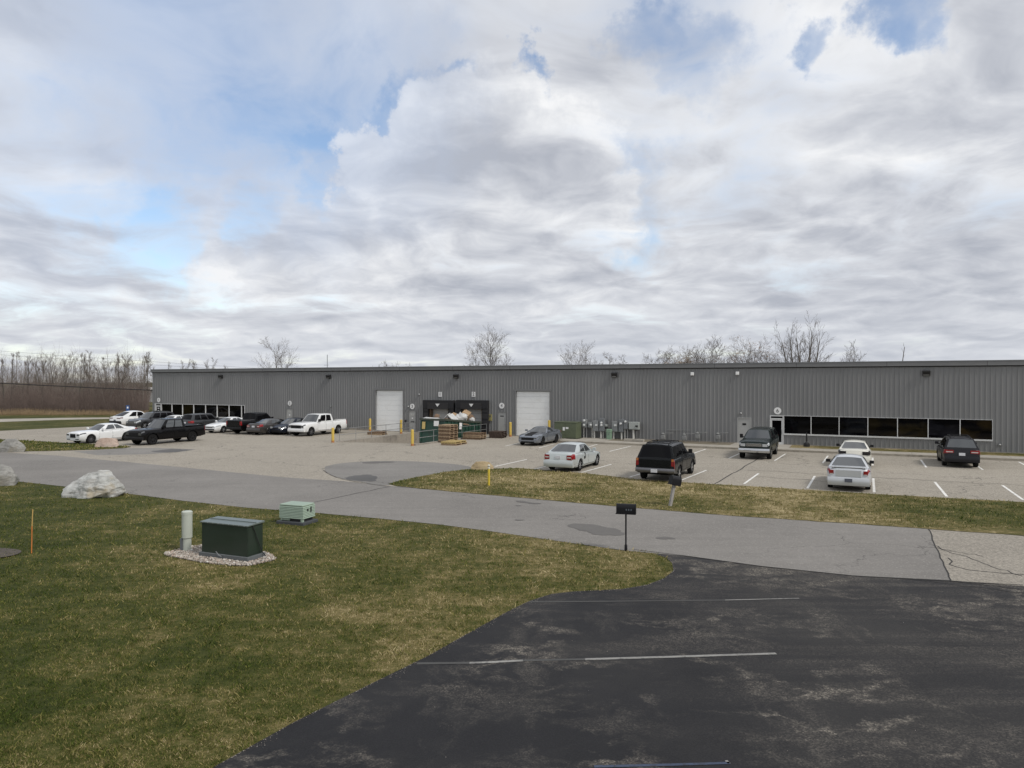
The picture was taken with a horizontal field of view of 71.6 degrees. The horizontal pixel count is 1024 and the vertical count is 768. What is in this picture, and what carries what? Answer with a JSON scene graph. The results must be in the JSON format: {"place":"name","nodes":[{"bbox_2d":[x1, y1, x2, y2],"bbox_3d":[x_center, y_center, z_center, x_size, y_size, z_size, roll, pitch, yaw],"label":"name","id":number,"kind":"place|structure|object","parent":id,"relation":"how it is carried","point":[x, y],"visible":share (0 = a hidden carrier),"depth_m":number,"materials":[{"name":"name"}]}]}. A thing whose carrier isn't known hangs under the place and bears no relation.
{"place":"outdoors","nodes":[
{"label":"outdoors","id":0,"kind":"place"},
{"bbox_2d":[0,417,109,421],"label":"road","id":1,"kind":"structure","parent":0,"point":[25,419],"depth_m":92.77,"materials":[{"name":"grey asphalt"}]},
{"bbox_2d":[0,407,148,414],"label":"tall dry grass","id":2,"kind":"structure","parent":0,"point":[39,412],"depth_m":104.88,"materials":[{"name":"plant"}]},
{"bbox_2d":[0,383,672,767],"bbox_3d":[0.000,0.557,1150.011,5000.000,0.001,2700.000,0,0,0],"label":"ground","id":3,"kind":"structure","parent":0,"point":[106,547],"depth_m":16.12,"materials":[{"name":"green plant"}]},
{"bbox_2d":[0,359,7,401],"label":"bare tree","id":4,"kind":"object","parent":3,"relation":"on","point":[2,378],"visible":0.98,"depth_m":114.84,"materials":[{"name":"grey plant"}]},
{"bbox_2d":[0,464,19,485],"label":"boulder","id":5,"kind":"object","parent":3,"relation":"on","point":[9,476],"visible":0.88,"depth_m":34.04,"materials":[{"name":"grey stone"}]},
{"bbox_2d":[0,548,21,556],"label":"bare earth","id":6,"kind":"structure","parent":3,"relation":"on","point":[9,552],"depth_m":20.61,"materials":[{"name":"brown soil"}]},
{"bbox_2d":[8,353,16,410],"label":"bare tree","id":7,"kind":"object","parent":3,"relation":"on","point":[12,369],"visible":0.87,"depth_m":119.34,"materials":[{"name":"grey plant"}]},
{"bbox_2d":[37,353,47,408],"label":"bare tree","id":8,"kind":"object","parent":3,"relation":"on","point":[43,370],"visible":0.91,"depth_m":112.54,"materials":[{"name":"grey plant"}]},
{"bbox_2d":[30,355,59,394],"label":"bare tree","id":9,"kind":"object","parent":3,"relation":"on","point":[40,373],"visible":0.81,"depth_m":121.24,"materials":[{"name":"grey plant"}]},
{"bbox_2d":[42,352,75,396],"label":"bare tree","id":10,"kind":"object","parent":3,"relation":"on","point":[52,368],"visible":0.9,"depth_m":121.27,"materials":[{"name":"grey plant"}]},
{"bbox_2d":[0,371,151,414],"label":"thicket","id":11,"kind":"object","parent":3,"relation":"on","point":[46,402],"visible":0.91,"depth_m":109.20,"materials":[{"name":"brown plant"}]},
{"bbox_2d":[0,344,153,409],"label":"wood","id":12,"kind":"object","parent":3,"relation":"on","point":[8,381],"visible":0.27,"depth_m":130.65,"materials":[{"name":"brown plant"}]},
{"bbox_2d":[71,354,87,402],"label":"bare tree","id":13,"kind":"object","parent":3,"relation":"on","point":[81,365],"visible":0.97,"depth_m":118.48,"materials":[{"name":"brown plant"}]},
{"bbox_2d":[61,470,125,498],"bbox_3d":[-18.170,4.369,30.915,2.584,1.259,1.491,0,0,0],"label":"boulder","id":14,"kind":"object","parent":3,"relation":"on","point":[103,484],"visible":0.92,"depth_m":30.50,"materials":[{"name":"white stone"}]},
{"bbox_2d":[94,354,120,409],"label":"bare tree","id":15,"kind":"object","parent":3,"relation":"on","point":[98,372],"visible":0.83,"depth_m":114.66,"materials":[{"name":"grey plant"}]},
{"bbox_2d":[100,355,132,409],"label":"bare tree","id":16,"kind":"object","parent":3,"relation":"on","point":[126,375],"visible":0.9,"depth_m":114.42,"materials":[{"name":"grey plant"}]},
{"bbox_2d":[123,352,152,404],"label":"bare tree","id":17,"kind":"object","parent":3,"relation":"on","point":[134,370],"visible":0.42,"depth_m":125.23,"materials":[{"name":"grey plant"}]},
{"bbox_2d":[137,353,148,404],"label":"bare tree","id":18,"kind":"object","parent":3,"relation":"on","point":[144,362],"visible":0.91,"depth_m":113.14,"materials":[{"name":"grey plant"}]},
{"bbox_2d":[141,351,151,407],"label":"bare tree","id":19,"kind":"object","parent":3,"relation":"on","point":[147,372],"visible":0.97,"depth_m":113.87,"materials":[{"name":"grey plant"}]},
{"bbox_2d":[166,547,269,565],"bbox_3d":[-8.267,4.909,20.387,3.408,0.001,1.727,0,0,29],"label":"gravel bed","id":20,"kind":"object","parent":3,"relation":"on","point":[222,564],"visible":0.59,"depth_m":19.54,"materials":[{"name":"grey gravel"}]},
{"bbox_2d":[180,510,192,551],"bbox_3d":[-9.573,4.349,20.895,0.325,1.240,0.300,0,0,0],"label":"cable post","id":21,"kind":"object","parent":20,"relation":"on","point":[185,543],"visible":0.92,"depth_m":20.78,"materials":[{"name":"grey plastic"}]},
{"bbox_2d":[199,516,266,561],"bbox_3d":[-7.907,4.393,20.130,1.899,1.058,0.750,0,0,23],"label":"transformer box","id":22,"kind":"object","parent":20,"relation":"on","point":[239,539],"visible":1,"depth_m":19.89,"materials":[{"name":"green metal"}]},
{"bbox_2d":[248,336,298,367],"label":"bare tree","id":23,"kind":"object","parent":3,"relation":"on","point":[285,359],"visible":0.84,"depth_m":133.46,"materials":[{"name":"grey plant"}]},
{"bbox_2d":[276,501,317,525],"bbox_3d":[-7.597,4.573,25.126,1.160,0.720,0.840,0,0,21],"label":"louvred pedestal","id":24,"kind":"object","parent":3,"relation":"on","point":[298,513],"visible":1,"depth_m":24.85,"materials":[{"name":"green plastic"}]},
{"bbox_2d":[465,322,509,365],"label":"bare tree","id":25,"kind":"object","parent":3,"relation":"on","point":[490,351],"visible":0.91,"depth_m":112.59,"materials":[{"name":"brown plant"}]},
{"bbox_2d":[558,341,603,364],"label":"bare tree","id":26,"kind":"object","parent":3,"relation":"on","point":[581,356],"visible":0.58,"depth_m":105.53,"materials":[{"name":"brown plant"}]},
{"bbox_2d":[150,360,1023,453],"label":"warehouse","id":27,"kind":"structure","parent":3,"relation":"on","point":[893,404],"depth_m":58.60,"materials":[{"name":"grey metal"}]},
{"bbox_2d":[0,383,151,390],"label":"overhead wire","id":28,"kind":"object","parent":27,"relation":"attached to","point":[73,386],"visible":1,"depth_m":86.09,"materials":[{"name":"black plastic"}]},
{"bbox_2d":[172,404,181,414],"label":"window","id":29,"kind":"structure","parent":27,"relation":"in","point":[176,408],"depth_m":84.77,"materials":[{"name":"black glass"}]},
{"bbox_2d":[182,404,192,414],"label":"window","id":30,"kind":"structure","parent":27,"relation":"in","point":[186,408],"depth_m":84.00,"materials":[{"name":"black glass"}]},
{"bbox_2d":[193,404,204,412],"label":"window","id":31,"kind":"structure","parent":27,"relation":"in","point":[197,408],"depth_m":83.11,"materials":[{"name":"black glass"}]},
{"bbox_2d":[205,404,216,417],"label":"window","id":32,"kind":"structure","parent":27,"relation":"in","point":[212,409],"depth_m":82.22,"materials":[{"name":"black glass"}]},
{"bbox_2d":[217,405,228,417],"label":"window","id":33,"kind":"structure","parent":27,"relation":"in","point":[222,410],"depth_m":81.37,"materials":[{"name":"black glass"}]},
{"bbox_2d":[229,405,240,417],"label":"window","id":34,"kind":"structure","parent":27,"relation":"in","point":[234,410],"depth_m":80.53,"materials":[{"name":"black glass"}]},
{"bbox_2d":[377,390,402,430],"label":"overhead door","id":35,"kind":"structure","parent":27,"relation":"in","point":[389,403],"depth_m":71.22,"materials":[{"name":"white metal"}]},
{"bbox_2d":[409,410,415,431],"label":"door","id":36,"kind":"structure","parent":27,"relation":"in","point":[412,413],"depth_m":69.85,"materials":[{"name":"grey metal"}]},
{"bbox_2d":[433,409,447,418],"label":"dock door","id":37,"kind":"structure","parent":27,"relation":"in","point":[442,412],"depth_m":68.71,"materials":[{"name":"grey metal"}]},
{"bbox_2d":[466,409,480,431],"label":"dock door","id":38,"kind":"structure","parent":27,"relation":"in","point":[476,413],"depth_m":66.99,"materials":[{"name":"grey metal"}]},
{"bbox_2d":[497,412,506,430],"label":"door","id":39,"kind":"structure","parent":27,"relation":"in","point":[501,416],"depth_m":65.48,"materials":[{"name":"grey metal"}]},
{"bbox_2d":[517,391,548,435],"bbox_3d":[1.933,2.676,64.245,3.338,4.111,0.070,0,0,26],"label":"overhead door","id":40,"kind":"structure","parent":27,"relation":"in","point":[532,407],"depth_m":64.28,"materials":[{"name":"white metal"}]},
{"bbox_2d":[599,418,605,437],"bbox_3d":[7.738,3.825,60.759,0.436,1.780,0.790,0,0,26],"label":"meter box","id":41,"kind":"object","parent":27,"relation":"attached to","point":[602,424],"visible":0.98,"depth_m":60.56,"materials":[{"name":"grey metal"}]},
{"bbox_2d":[629,422,639,438],"bbox_3d":[10.275,3.946,59.524,0.867,1.548,0.760,0,0,26],"label":"panel cabinet","id":42,"kind":"object","parent":27,"relation":"attached to","point":[633,426],"visible":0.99,"depth_m":59.30,"materials":[{"name":"grey metal"}]},
{"bbox_2d":[737,417,750,442],"bbox_3d":[18.345,3.714,56.045,1.061,2.139,0.275,0,0,26],"label":"door","id":43,"kind":"structure","parent":27,"relation":"in","point":[741,429],"depth_m":56.05,"materials":[{"name":"grey metal"}]},
{"bbox_2d":[770,415,783,444],"bbox_3d":[20.485,3.597,54.928,0.999,2.341,0.223,0,0,26],"label":"door","id":44,"kind":"structure","parent":27,"relation":"in","point":[776,421],"depth_m":54.82,"materials":[{"name":"white metal"}]},
{"bbox_2d":[784,416,810,435],"bbox_3d":[21.812,3.171,54.276,1.933,1.484,0.175,0,0,26],"label":"window","id":45,"kind":"structure","parent":27,"relation":"in","point":[793,425],"depth_m":54.28,"materials":[{"name":"black glass"}]},
{"bbox_2d":[811,416,838,436],"bbox_3d":[23.548,3.175,53.419,1.931,1.484,0.175,0,0,26],"label":"window","id":46,"kind":"structure","parent":27,"relation":"in","point":[820,425],"depth_m":53.41,"materials":[{"name":"black glass"}]},
{"bbox_2d":[839,417,867,436],"bbox_3d":[25.273,3.178,52.567,1.919,1.484,0.175,0,0,26],"label":"window","id":47,"kind":"structure","parent":27,"relation":"in","point":[848,426],"depth_m":52.57,"materials":[{"name":"black glass"}]},
{"bbox_2d":[868,417,897,437],"bbox_3d":[26.989,3.181,51.720,1.912,1.484,0.175,0,0,26],"label":"window","id":48,"kind":"structure","parent":27,"relation":"in","point":[878,427],"depth_m":51.70,"materials":[{"name":"black glass"}]},
{"bbox_2d":[898,418,927,438],"bbox_3d":[28.702,3.185,50.874,1.911,1.484,0.175,0,0,26],"label":"window","id":49,"kind":"structure","parent":27,"relation":"in","point":[908,428],"depth_m":50.85,"materials":[{"name":"black glass"}]},
{"bbox_2d":[928,418,959,439],"bbox_3d":[30.426,3.188,50.024,1.929,1.484,0.175,0,0,26],"label":"window","id":50,"kind":"structure","parent":27,"relation":"in","point":[937,428],"depth_m":50.06,"materials":[{"name":"black glass"}]},
{"bbox_2d":[960,419,992,440],"bbox_3d":[32.145,3.191,49.175,1.906,1.484,0.175,0,0,26],"label":"window","id":51,"kind":"structure","parent":27,"relation":"in","point":[977,429],"depth_m":49.12,"materials":[{"name":"black glass"}]},
{"bbox_2d":[615,503,635,550],"bbox_3d":[3.357,4.219,20.932,0.590,1.400,0.224,0,0,14],"label":"mailbox","id":52,"kind":"object","parent":3,"relation":"on","point":[626,509],"visible":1,"depth_m":20.87,"materials":[{"name":"black metal"}]},
{"bbox_2d":[676,335,731,362],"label":"bare tree","id":53,"kind":"object","parent":3,"relation":"on","point":[701,355],"visible":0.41,"depth_m":96.32,"materials":[{"name":"grey plant"}]},
{"bbox_2d":[707,335,791,362],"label":"bare tree","id":54,"kind":"object","parent":3,"relation":"on","point":[740,357],"visible":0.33,"depth_m":92.11,"materials":[{"name":"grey plant"}]},
{"bbox_2d":[749,332,808,362],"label":"bare tree","id":55,"kind":"object","parent":3,"relation":"on","point":[780,352],"visible":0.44,"depth_m":89.88,"materials":[{"name":"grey plant"}]},
{"bbox_2d":[766,313,835,361],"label":"bare tree","id":56,"kind":"object","parent":3,"relation":"on","point":[799,358],"visible":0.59,"depth_m":87.30,"materials":[{"name":"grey plant"}]},
{"bbox_2d":[834,341,867,361],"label":"bare tree","id":57,"kind":"object","parent":3,"relation":"on","point":[851,358],"visible":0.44,"depth_m":90.50,"materials":[{"name":"grey plant"}]},
{"bbox_2d":[351,442,418,444],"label":"truck well floor","id":58,"kind":"structure","parent":0,"point":[386,443],"depth_m":59.98,"materials":[{"name":"grey concrete"}]},
{"bbox_2d":[336,432,419,442],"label":"retaining wall","id":59,"kind":"structure","parent":58,"relation":"on","point":[402,438],"depth_m":65.28,"materials":[{"name":"concrete"}]},
{"bbox_2d":[339,422,412,440],"bbox_3d":[-11.934,4.203,63.618,0.055,1.042,10.744,0,0,26],"label":"railing","id":60,"kind":"object","parent":59,"relation":"on","point":[371,431],"visible":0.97,"depth_m":62.71,"materials":[{"name":"metal"}]},
{"bbox_2d":[419,418,481,442],"bbox_3d":[-5.419,4.319,63.207,2.690,2.250,6.260,0,-5,26],"label":"dumpster","id":61,"kind":"object","parent":58,"relation":"on","point":[431,424],"visible":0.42,"depth_m":60.86,"materials":[{"name":"green metal"}]},
{"bbox_2d":[0,452,949,579],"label":"street","id":62,"kind":"structure","parent":0,"point":[864,549],"depth_m":25.63,"materials":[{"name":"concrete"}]},
{"bbox_2d":[567,523,624,534],"bbox_3d":[2.851,4.890,23.922,1.230,0.001,2.366,0,0,-32],"label":"asphalt patch","id":63,"kind":"object","parent":62,"relation":"on","point":[596,529],"visible":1,"depth_m":23.86,"materials":[{"name":"grey asphalt"}]},
{"bbox_2d":[634,549,1019,584],"bbox_3d":[7.940,4.911,18.911,9.639,0.001,0.692,0,0,22],"label":"street seam","id":64,"kind":"object","parent":62,"relation":"on","point":[834,573],"visible":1,"depth_m":18.36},
{"bbox_2d":[0,425,1023,501],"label":"parking lot","id":65,"kind":"structure","parent":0,"point":[303,455],"depth_m":44.77,"materials":[{"name":"grey asphalt"}]},
{"bbox_2d":[0,439,128,450],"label":"grass island","id":66,"kind":"structure","parent":65,"relation":"on","point":[32,447],"depth_m":54.18,"materials":[{"name":"green plant"}]},
{"bbox_2d":[0,439,25,451],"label":"boulder","id":67,"kind":"object","parent":66,"relation":"on","point":[11,445],"visible":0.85,"depth_m":50.10,"materials":[{"name":"grey stone"}]},
{"bbox_2d":[94,438,118,446],"bbox_3d":[-30.799,4.500,54.157,1.769,0.820,0.983,0,0,0],"label":"boulder","id":68,"kind":"object","parent":66,"relation":"on","point":[107,442],"visible":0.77,"depth_m":53.84,"materials":[{"name":"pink stone"}]},
{"bbox_2d":[66,423,136,442],"bbox_3d":[-33.883,4.010,58.869,2.207,1.525,5.115,0,0,26],"label":"sedan","id":69,"kind":"object","parent":65,"relation":"on","point":[96,432],"visible":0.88,"depth_m":57.97,"materials":[{"name":"white metal"}]},
{"bbox_2d":[109,410,143,424],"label":"crossover","id":70,"kind":"object","parent":65,"relation":"on","point":[122,418],"visible":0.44,"depth_m":78.14,"materials":[{"name":"white metal"}]},
{"bbox_2d":[74,448,195,454],"bbox_3d":[-26.843,4.796,51.002,6.139,0.001,6.196,0,0,38],"label":"asphalt patch","id":71,"kind":"object","parent":65,"relation":"on","point":[126,451],"visible":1,"depth_m":50.48,"materials":[{"name":"grey asphalt"}]},
{"bbox_2d":[152,449,189,451],"bbox_3d":[-24.508,4.790,51.130,2.395,0.001,2.367,0,0,17],"label":"asphalt patch","id":72,"kind":"object","parent":71,"relation":"on","point":[172,450],"visible":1,"depth_m":51.15,"materials":[{"name":"grey asphalt"}]},
{"bbox_2d":[126,411,174,427],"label":"sport utility vehicle","id":73,"kind":"object","parent":65,"relation":"on","point":[148,417],"visible":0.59,"depth_m":74.97,"materials":[{"name":"grey metal"}]},
{"bbox_2d":[125,418,204,444],"bbox_3d":[-28.180,3.784,57.998,2.324,1.985,6.140,0,0,26],"label":"pickup truck","id":74,"kind":"object","parent":65,"relation":"on","point":[154,431],"visible":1,"depth_m":57.10,"materials":[{"name":"black metal"}]},
{"bbox_2d":[181,413,220,425],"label":"sport utility vehicle","id":75,"kind":"object","parent":65,"relation":"on","point":[202,418],"visible":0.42,"depth_m":71.68,"materials":[{"name":"grey metal"}]},
{"bbox_2d":[205,417,245,432],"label":"sedan","id":76,"kind":"object","parent":65,"relation":"on","point":[220,425],"visible":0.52,"depth_m":68.70,"materials":[{"name":"white metal"}]},
{"bbox_2d":[226,412,283,433],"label":"pickup truck","id":77,"kind":"object","parent":65,"relation":"on","point":[236,425],"visible":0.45,"depth_m":67.72,"materials":[{"name":"black metal"}]},
{"bbox_2d":[246,418,282,434],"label":"sedan","id":78,"kind":"object","parent":65,"relation":"on","point":[262,426],"visible":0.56,"depth_m":66.14,"materials":[{"name":"grey metal"}]},
{"bbox_2d":[270,417,303,434],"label":"hatchback","id":79,"kind":"object","parent":65,"relation":"on","point":[281,427],"visible":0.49,"depth_m":66.25,"materials":[{"name":"grey metal"}]},
{"bbox_2d":[288,413,346,435],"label":"pickup truck","id":80,"kind":"object","parent":65,"relation":"on","point":[310,424],"visible":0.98,"depth_m":65.91,"materials":[{"name":"white metal"}]},
{"bbox_2d":[325,461,470,484],"bbox_3d":[-7.391,4.832,39.959,8.463,0.001,8.931,0,0,30],"label":"apron","id":81,"kind":"object","parent":65,"relation":"on","point":[388,473],"visible":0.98,"depth_m":40.12,"materials":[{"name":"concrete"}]},
{"bbox_2d":[346,475,377,481],"bbox_3d":[-7.650,4.841,36.475,1.689,0.001,2.680,0,0,-27],"label":"asphalt patch","id":82,"kind":"object","parent":81,"relation":"on","point":[369,478],"visible":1,"depth_m":36.57,"materials":[{"name":"grey asphalt"}]},
{"bbox_2d":[518,426,561,445],"bbox_3d":[2.259,4.082,56.986,2.208,1.395,4.865,0,0,26],"label":"coupe","id":83,"kind":"object","parent":65,"relation":"on","point":[541,435],"visible":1,"depth_m":55.87,"materials":[{"name":"grey metal"}]},
{"bbox_2d":[554,421,580,439],"bbox_3d":[4.806,4.005,61.098,2.312,1.519,1.600,0,0,26],"label":"transformer cabinet","id":84,"kind":"object","parent":65,"relation":"on","point":[570,429],"visible":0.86,"depth_m":60.51,"materials":[{"name":"green metal"}]},
{"bbox_2d":[543,442,599,470],"bbox_3d":[3.597,4.083,41.199,2.162,1.515,4.925,0,0,26],"label":"sedan","id":85,"kind":"object","parent":65,"relation":"on","point":[577,456],"visible":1,"depth_m":39.57,"materials":[{"name":"white metal"}]},
{"bbox_2d":[635,439,695,477],"bbox_3d":[8.166,3.881,37.388,2.321,1.949,5.340,0,0,26],"label":"sport utility vehicle","id":86,"kind":"object","parent":65,"relation":"on","point":[670,457],"visible":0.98,"depth_m":35.44,"materials":[{"name":"black metal"}]},
{"bbox_2d":[608,439,732,444],"bbox_3d":[12.709,4.729,57.356,9.831,0.100,2.460,0,0,26],"label":"soil bed","id":87,"kind":"object","parent":65,"relation":"on","point":[711,443],"visible":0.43,"depth_m":56.81,"materials":[{"name":"brown soil"}]},
{"bbox_2d":[579,437,791,446],"bbox_3d":[12.926,4.716,57.248,17.769,0.125,2.460,0,0,26],"label":"concrete pad","id":88,"kind":"object","parent":65,"relation":"on","point":[590,438],"visible":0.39,"depth_m":59.50,"materials":[{"name":"grey concrete"}]},
{"bbox_2d":[389,468,1023,535],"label":"grass verge","id":89,"kind":"object","parent":65,"relation":"on","point":[1013,529],"depth_m":29.64,"materials":[{"name":"green plant"}]},
{"bbox_2d":[471,461,493,469],"bbox_3d":[-1.688,4.641,40.389,1.299,0.520,0.956,0,0,0],"label":"boulder","id":90,"kind":"object","parent":89,"relation":"on","point":[481,465],"visible":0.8,"depth_m":40.12,"materials":[{"name":"beige stone"}]},
{"bbox_2d":[667,475,681,505],"bbox_3d":[6.520,4.268,28.458,0.557,1.264,0.287,0,0,-25],"label":"mailbox","id":91,"kind":"object","parent":89,"relation":"on","point":[674,481],"visible":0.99,"depth_m":28.37,"materials":[{"name":"black metal"}]},
{"bbox_2d":[738,427,778,458],"bbox_3d":[16.651,3.898,47.767,2.255,1.835,5.840,0,0,26],"label":"pickup truck","id":92,"kind":"object","parent":65,"relation":"on","point":[760,440],"visible":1,"depth_m":46.07,"materials":[{"name":"metal"}]},
{"bbox_2d":[826,454,873,488],"bbox_3d":[16.326,4.110,34.364,2.147,1.515,5.190,0,0,26],"label":"sedan","id":93,"kind":"object","parent":65,"relation":"on","point":[853,470],"visible":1,"depth_m":32.32,"materials":[{"name":"white metal"}]},
{"bbox_2d":[836,440,873,466],"bbox_3d":[20.797,4.096,43.100,2.075,1.475,4.825,0,0,26],"label":"sedan","id":94,"kind":"object","parent":65,"relation":"on","point":[859,447],"visible":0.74,"depth_m":41.49,"materials":[{"name":"white metal"}]},
{"bbox_2d":[789,445,1023,456],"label":"grass bed","id":95,"kind":"object","parent":65,"relation":"on","point":[910,450],"visible":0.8,"depth_m":50.15,"materials":[{"name":"green plant"}]},
{"bbox_2d":[935,434,979,466],"bbox_3d":[26.952,3.925,43.002,2.197,1.819,4.985,0,0,26],"label":"crossover","id":96,"kind":"object","parent":65,"relation":"on","point":[955,448],"visible":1,"depth_m":41.09,"materials":[{"name":"black metal"}]},
{"bbox_2d":[947,439,975,447],"bbox_3d":[26.031,3.438,41.136,1.468,0.473,0.372,0,0,26],"label":"rear window","id":97,"kind":"structure","parent":96,"relation":"in","point":[961,443],"depth_m":41.12,"materials":[{"name":"grey glass"}]},
{"bbox_2d":[0,0,1023,382],"label":"sky","id":98,"kind":"structure","parent":0,"point":[355,183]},
{"bbox_2d":[213,553,1023,767],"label":"driveway","id":99,"kind":"structure","parent":0,"point":[854,672],"depth_m":11.62,"materials":[{"name":"black asphalt"}]},
{"bbox_2d":[417,662,468,663],"bbox_3d":[-1.217,4.941,12.573,0.924,0.001,0.090,0,0,-2],"label":"driveway line","id":100,"kind":"object","parent":99,"relation":"on","point":[442,662],"visible":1,"depth_m":12.58,"materials":[{"name":"grey paint"}]},
{"bbox_2d":[469,659,522,663],"bbox_3d":[-0.279,4.941,12.636,0.959,0.001,0.091,0,0,-7],"label":"driveway line","id":101,"kind":"object","parent":99,"relation":"on","point":[495,661],"visible":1,"depth_m":12.64,"materials":[{"name":"white paint"}]},
{"bbox_2d":[523,658,584,660],"bbox_3d":[0.754,4.941,12.724,1.117,0.001,0.080,0,0,-3],"label":"driveway line","id":102,"kind":"object","parent":99,"relation":"on","point":[552,659],"visible":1,"depth_m":12.73,"materials":[{"name":"grey paint"}]},
{"bbox_2d":[529,600,721,601],"bbox_3d":[2.623,4.928,16.128,4.478,0.001,0.080,0,0,-2],"label":"driveway line","id":103,"kind":"object","parent":99,"relation":"on","point":[625,601],"visible":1,"depth_m":16.09,"materials":[{"name":"grey paint"}]},
{"bbox_2d":[594,762,729,767],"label":"driveway line","id":104,"kind":"object","parent":99,"relation":"on","point":[668,764],"visible":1,"depth_m":9.25,"materials":[{"name":"white paint"}]},
{"bbox_2d":[585,653,775,659],"bbox_3d":[3.078,4.940,12.883,3.543,0.001,0.092,0,0,-4],"label":"driveway line","id":105,"kind":"object","parent":99,"relation":"on","point":[679,656],"visible":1,"depth_m":12.87,"materials":[{"name":"white paint"}]},
{"bbox_2d":[558,439,1023,460],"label":"kerb","id":106,"kind":"structure","parent":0,"point":[880,454],"depth_m":49.86,"materials":[{"name":"grey concrete"}]},
{"bbox_2d":[561,439,1023,458],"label":"sidewalk","id":107,"kind":"structure","parent":0,"point":[990,456],"depth_m":50.67,"materials":[{"name":"concrete"}]},
{"bbox_2d":[928,529,1023,585],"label":"old street","id":108,"kind":"structure","parent":0,"point":[1004,553],"depth_m":20.34,"materials":[{"name":"grey concrete"}]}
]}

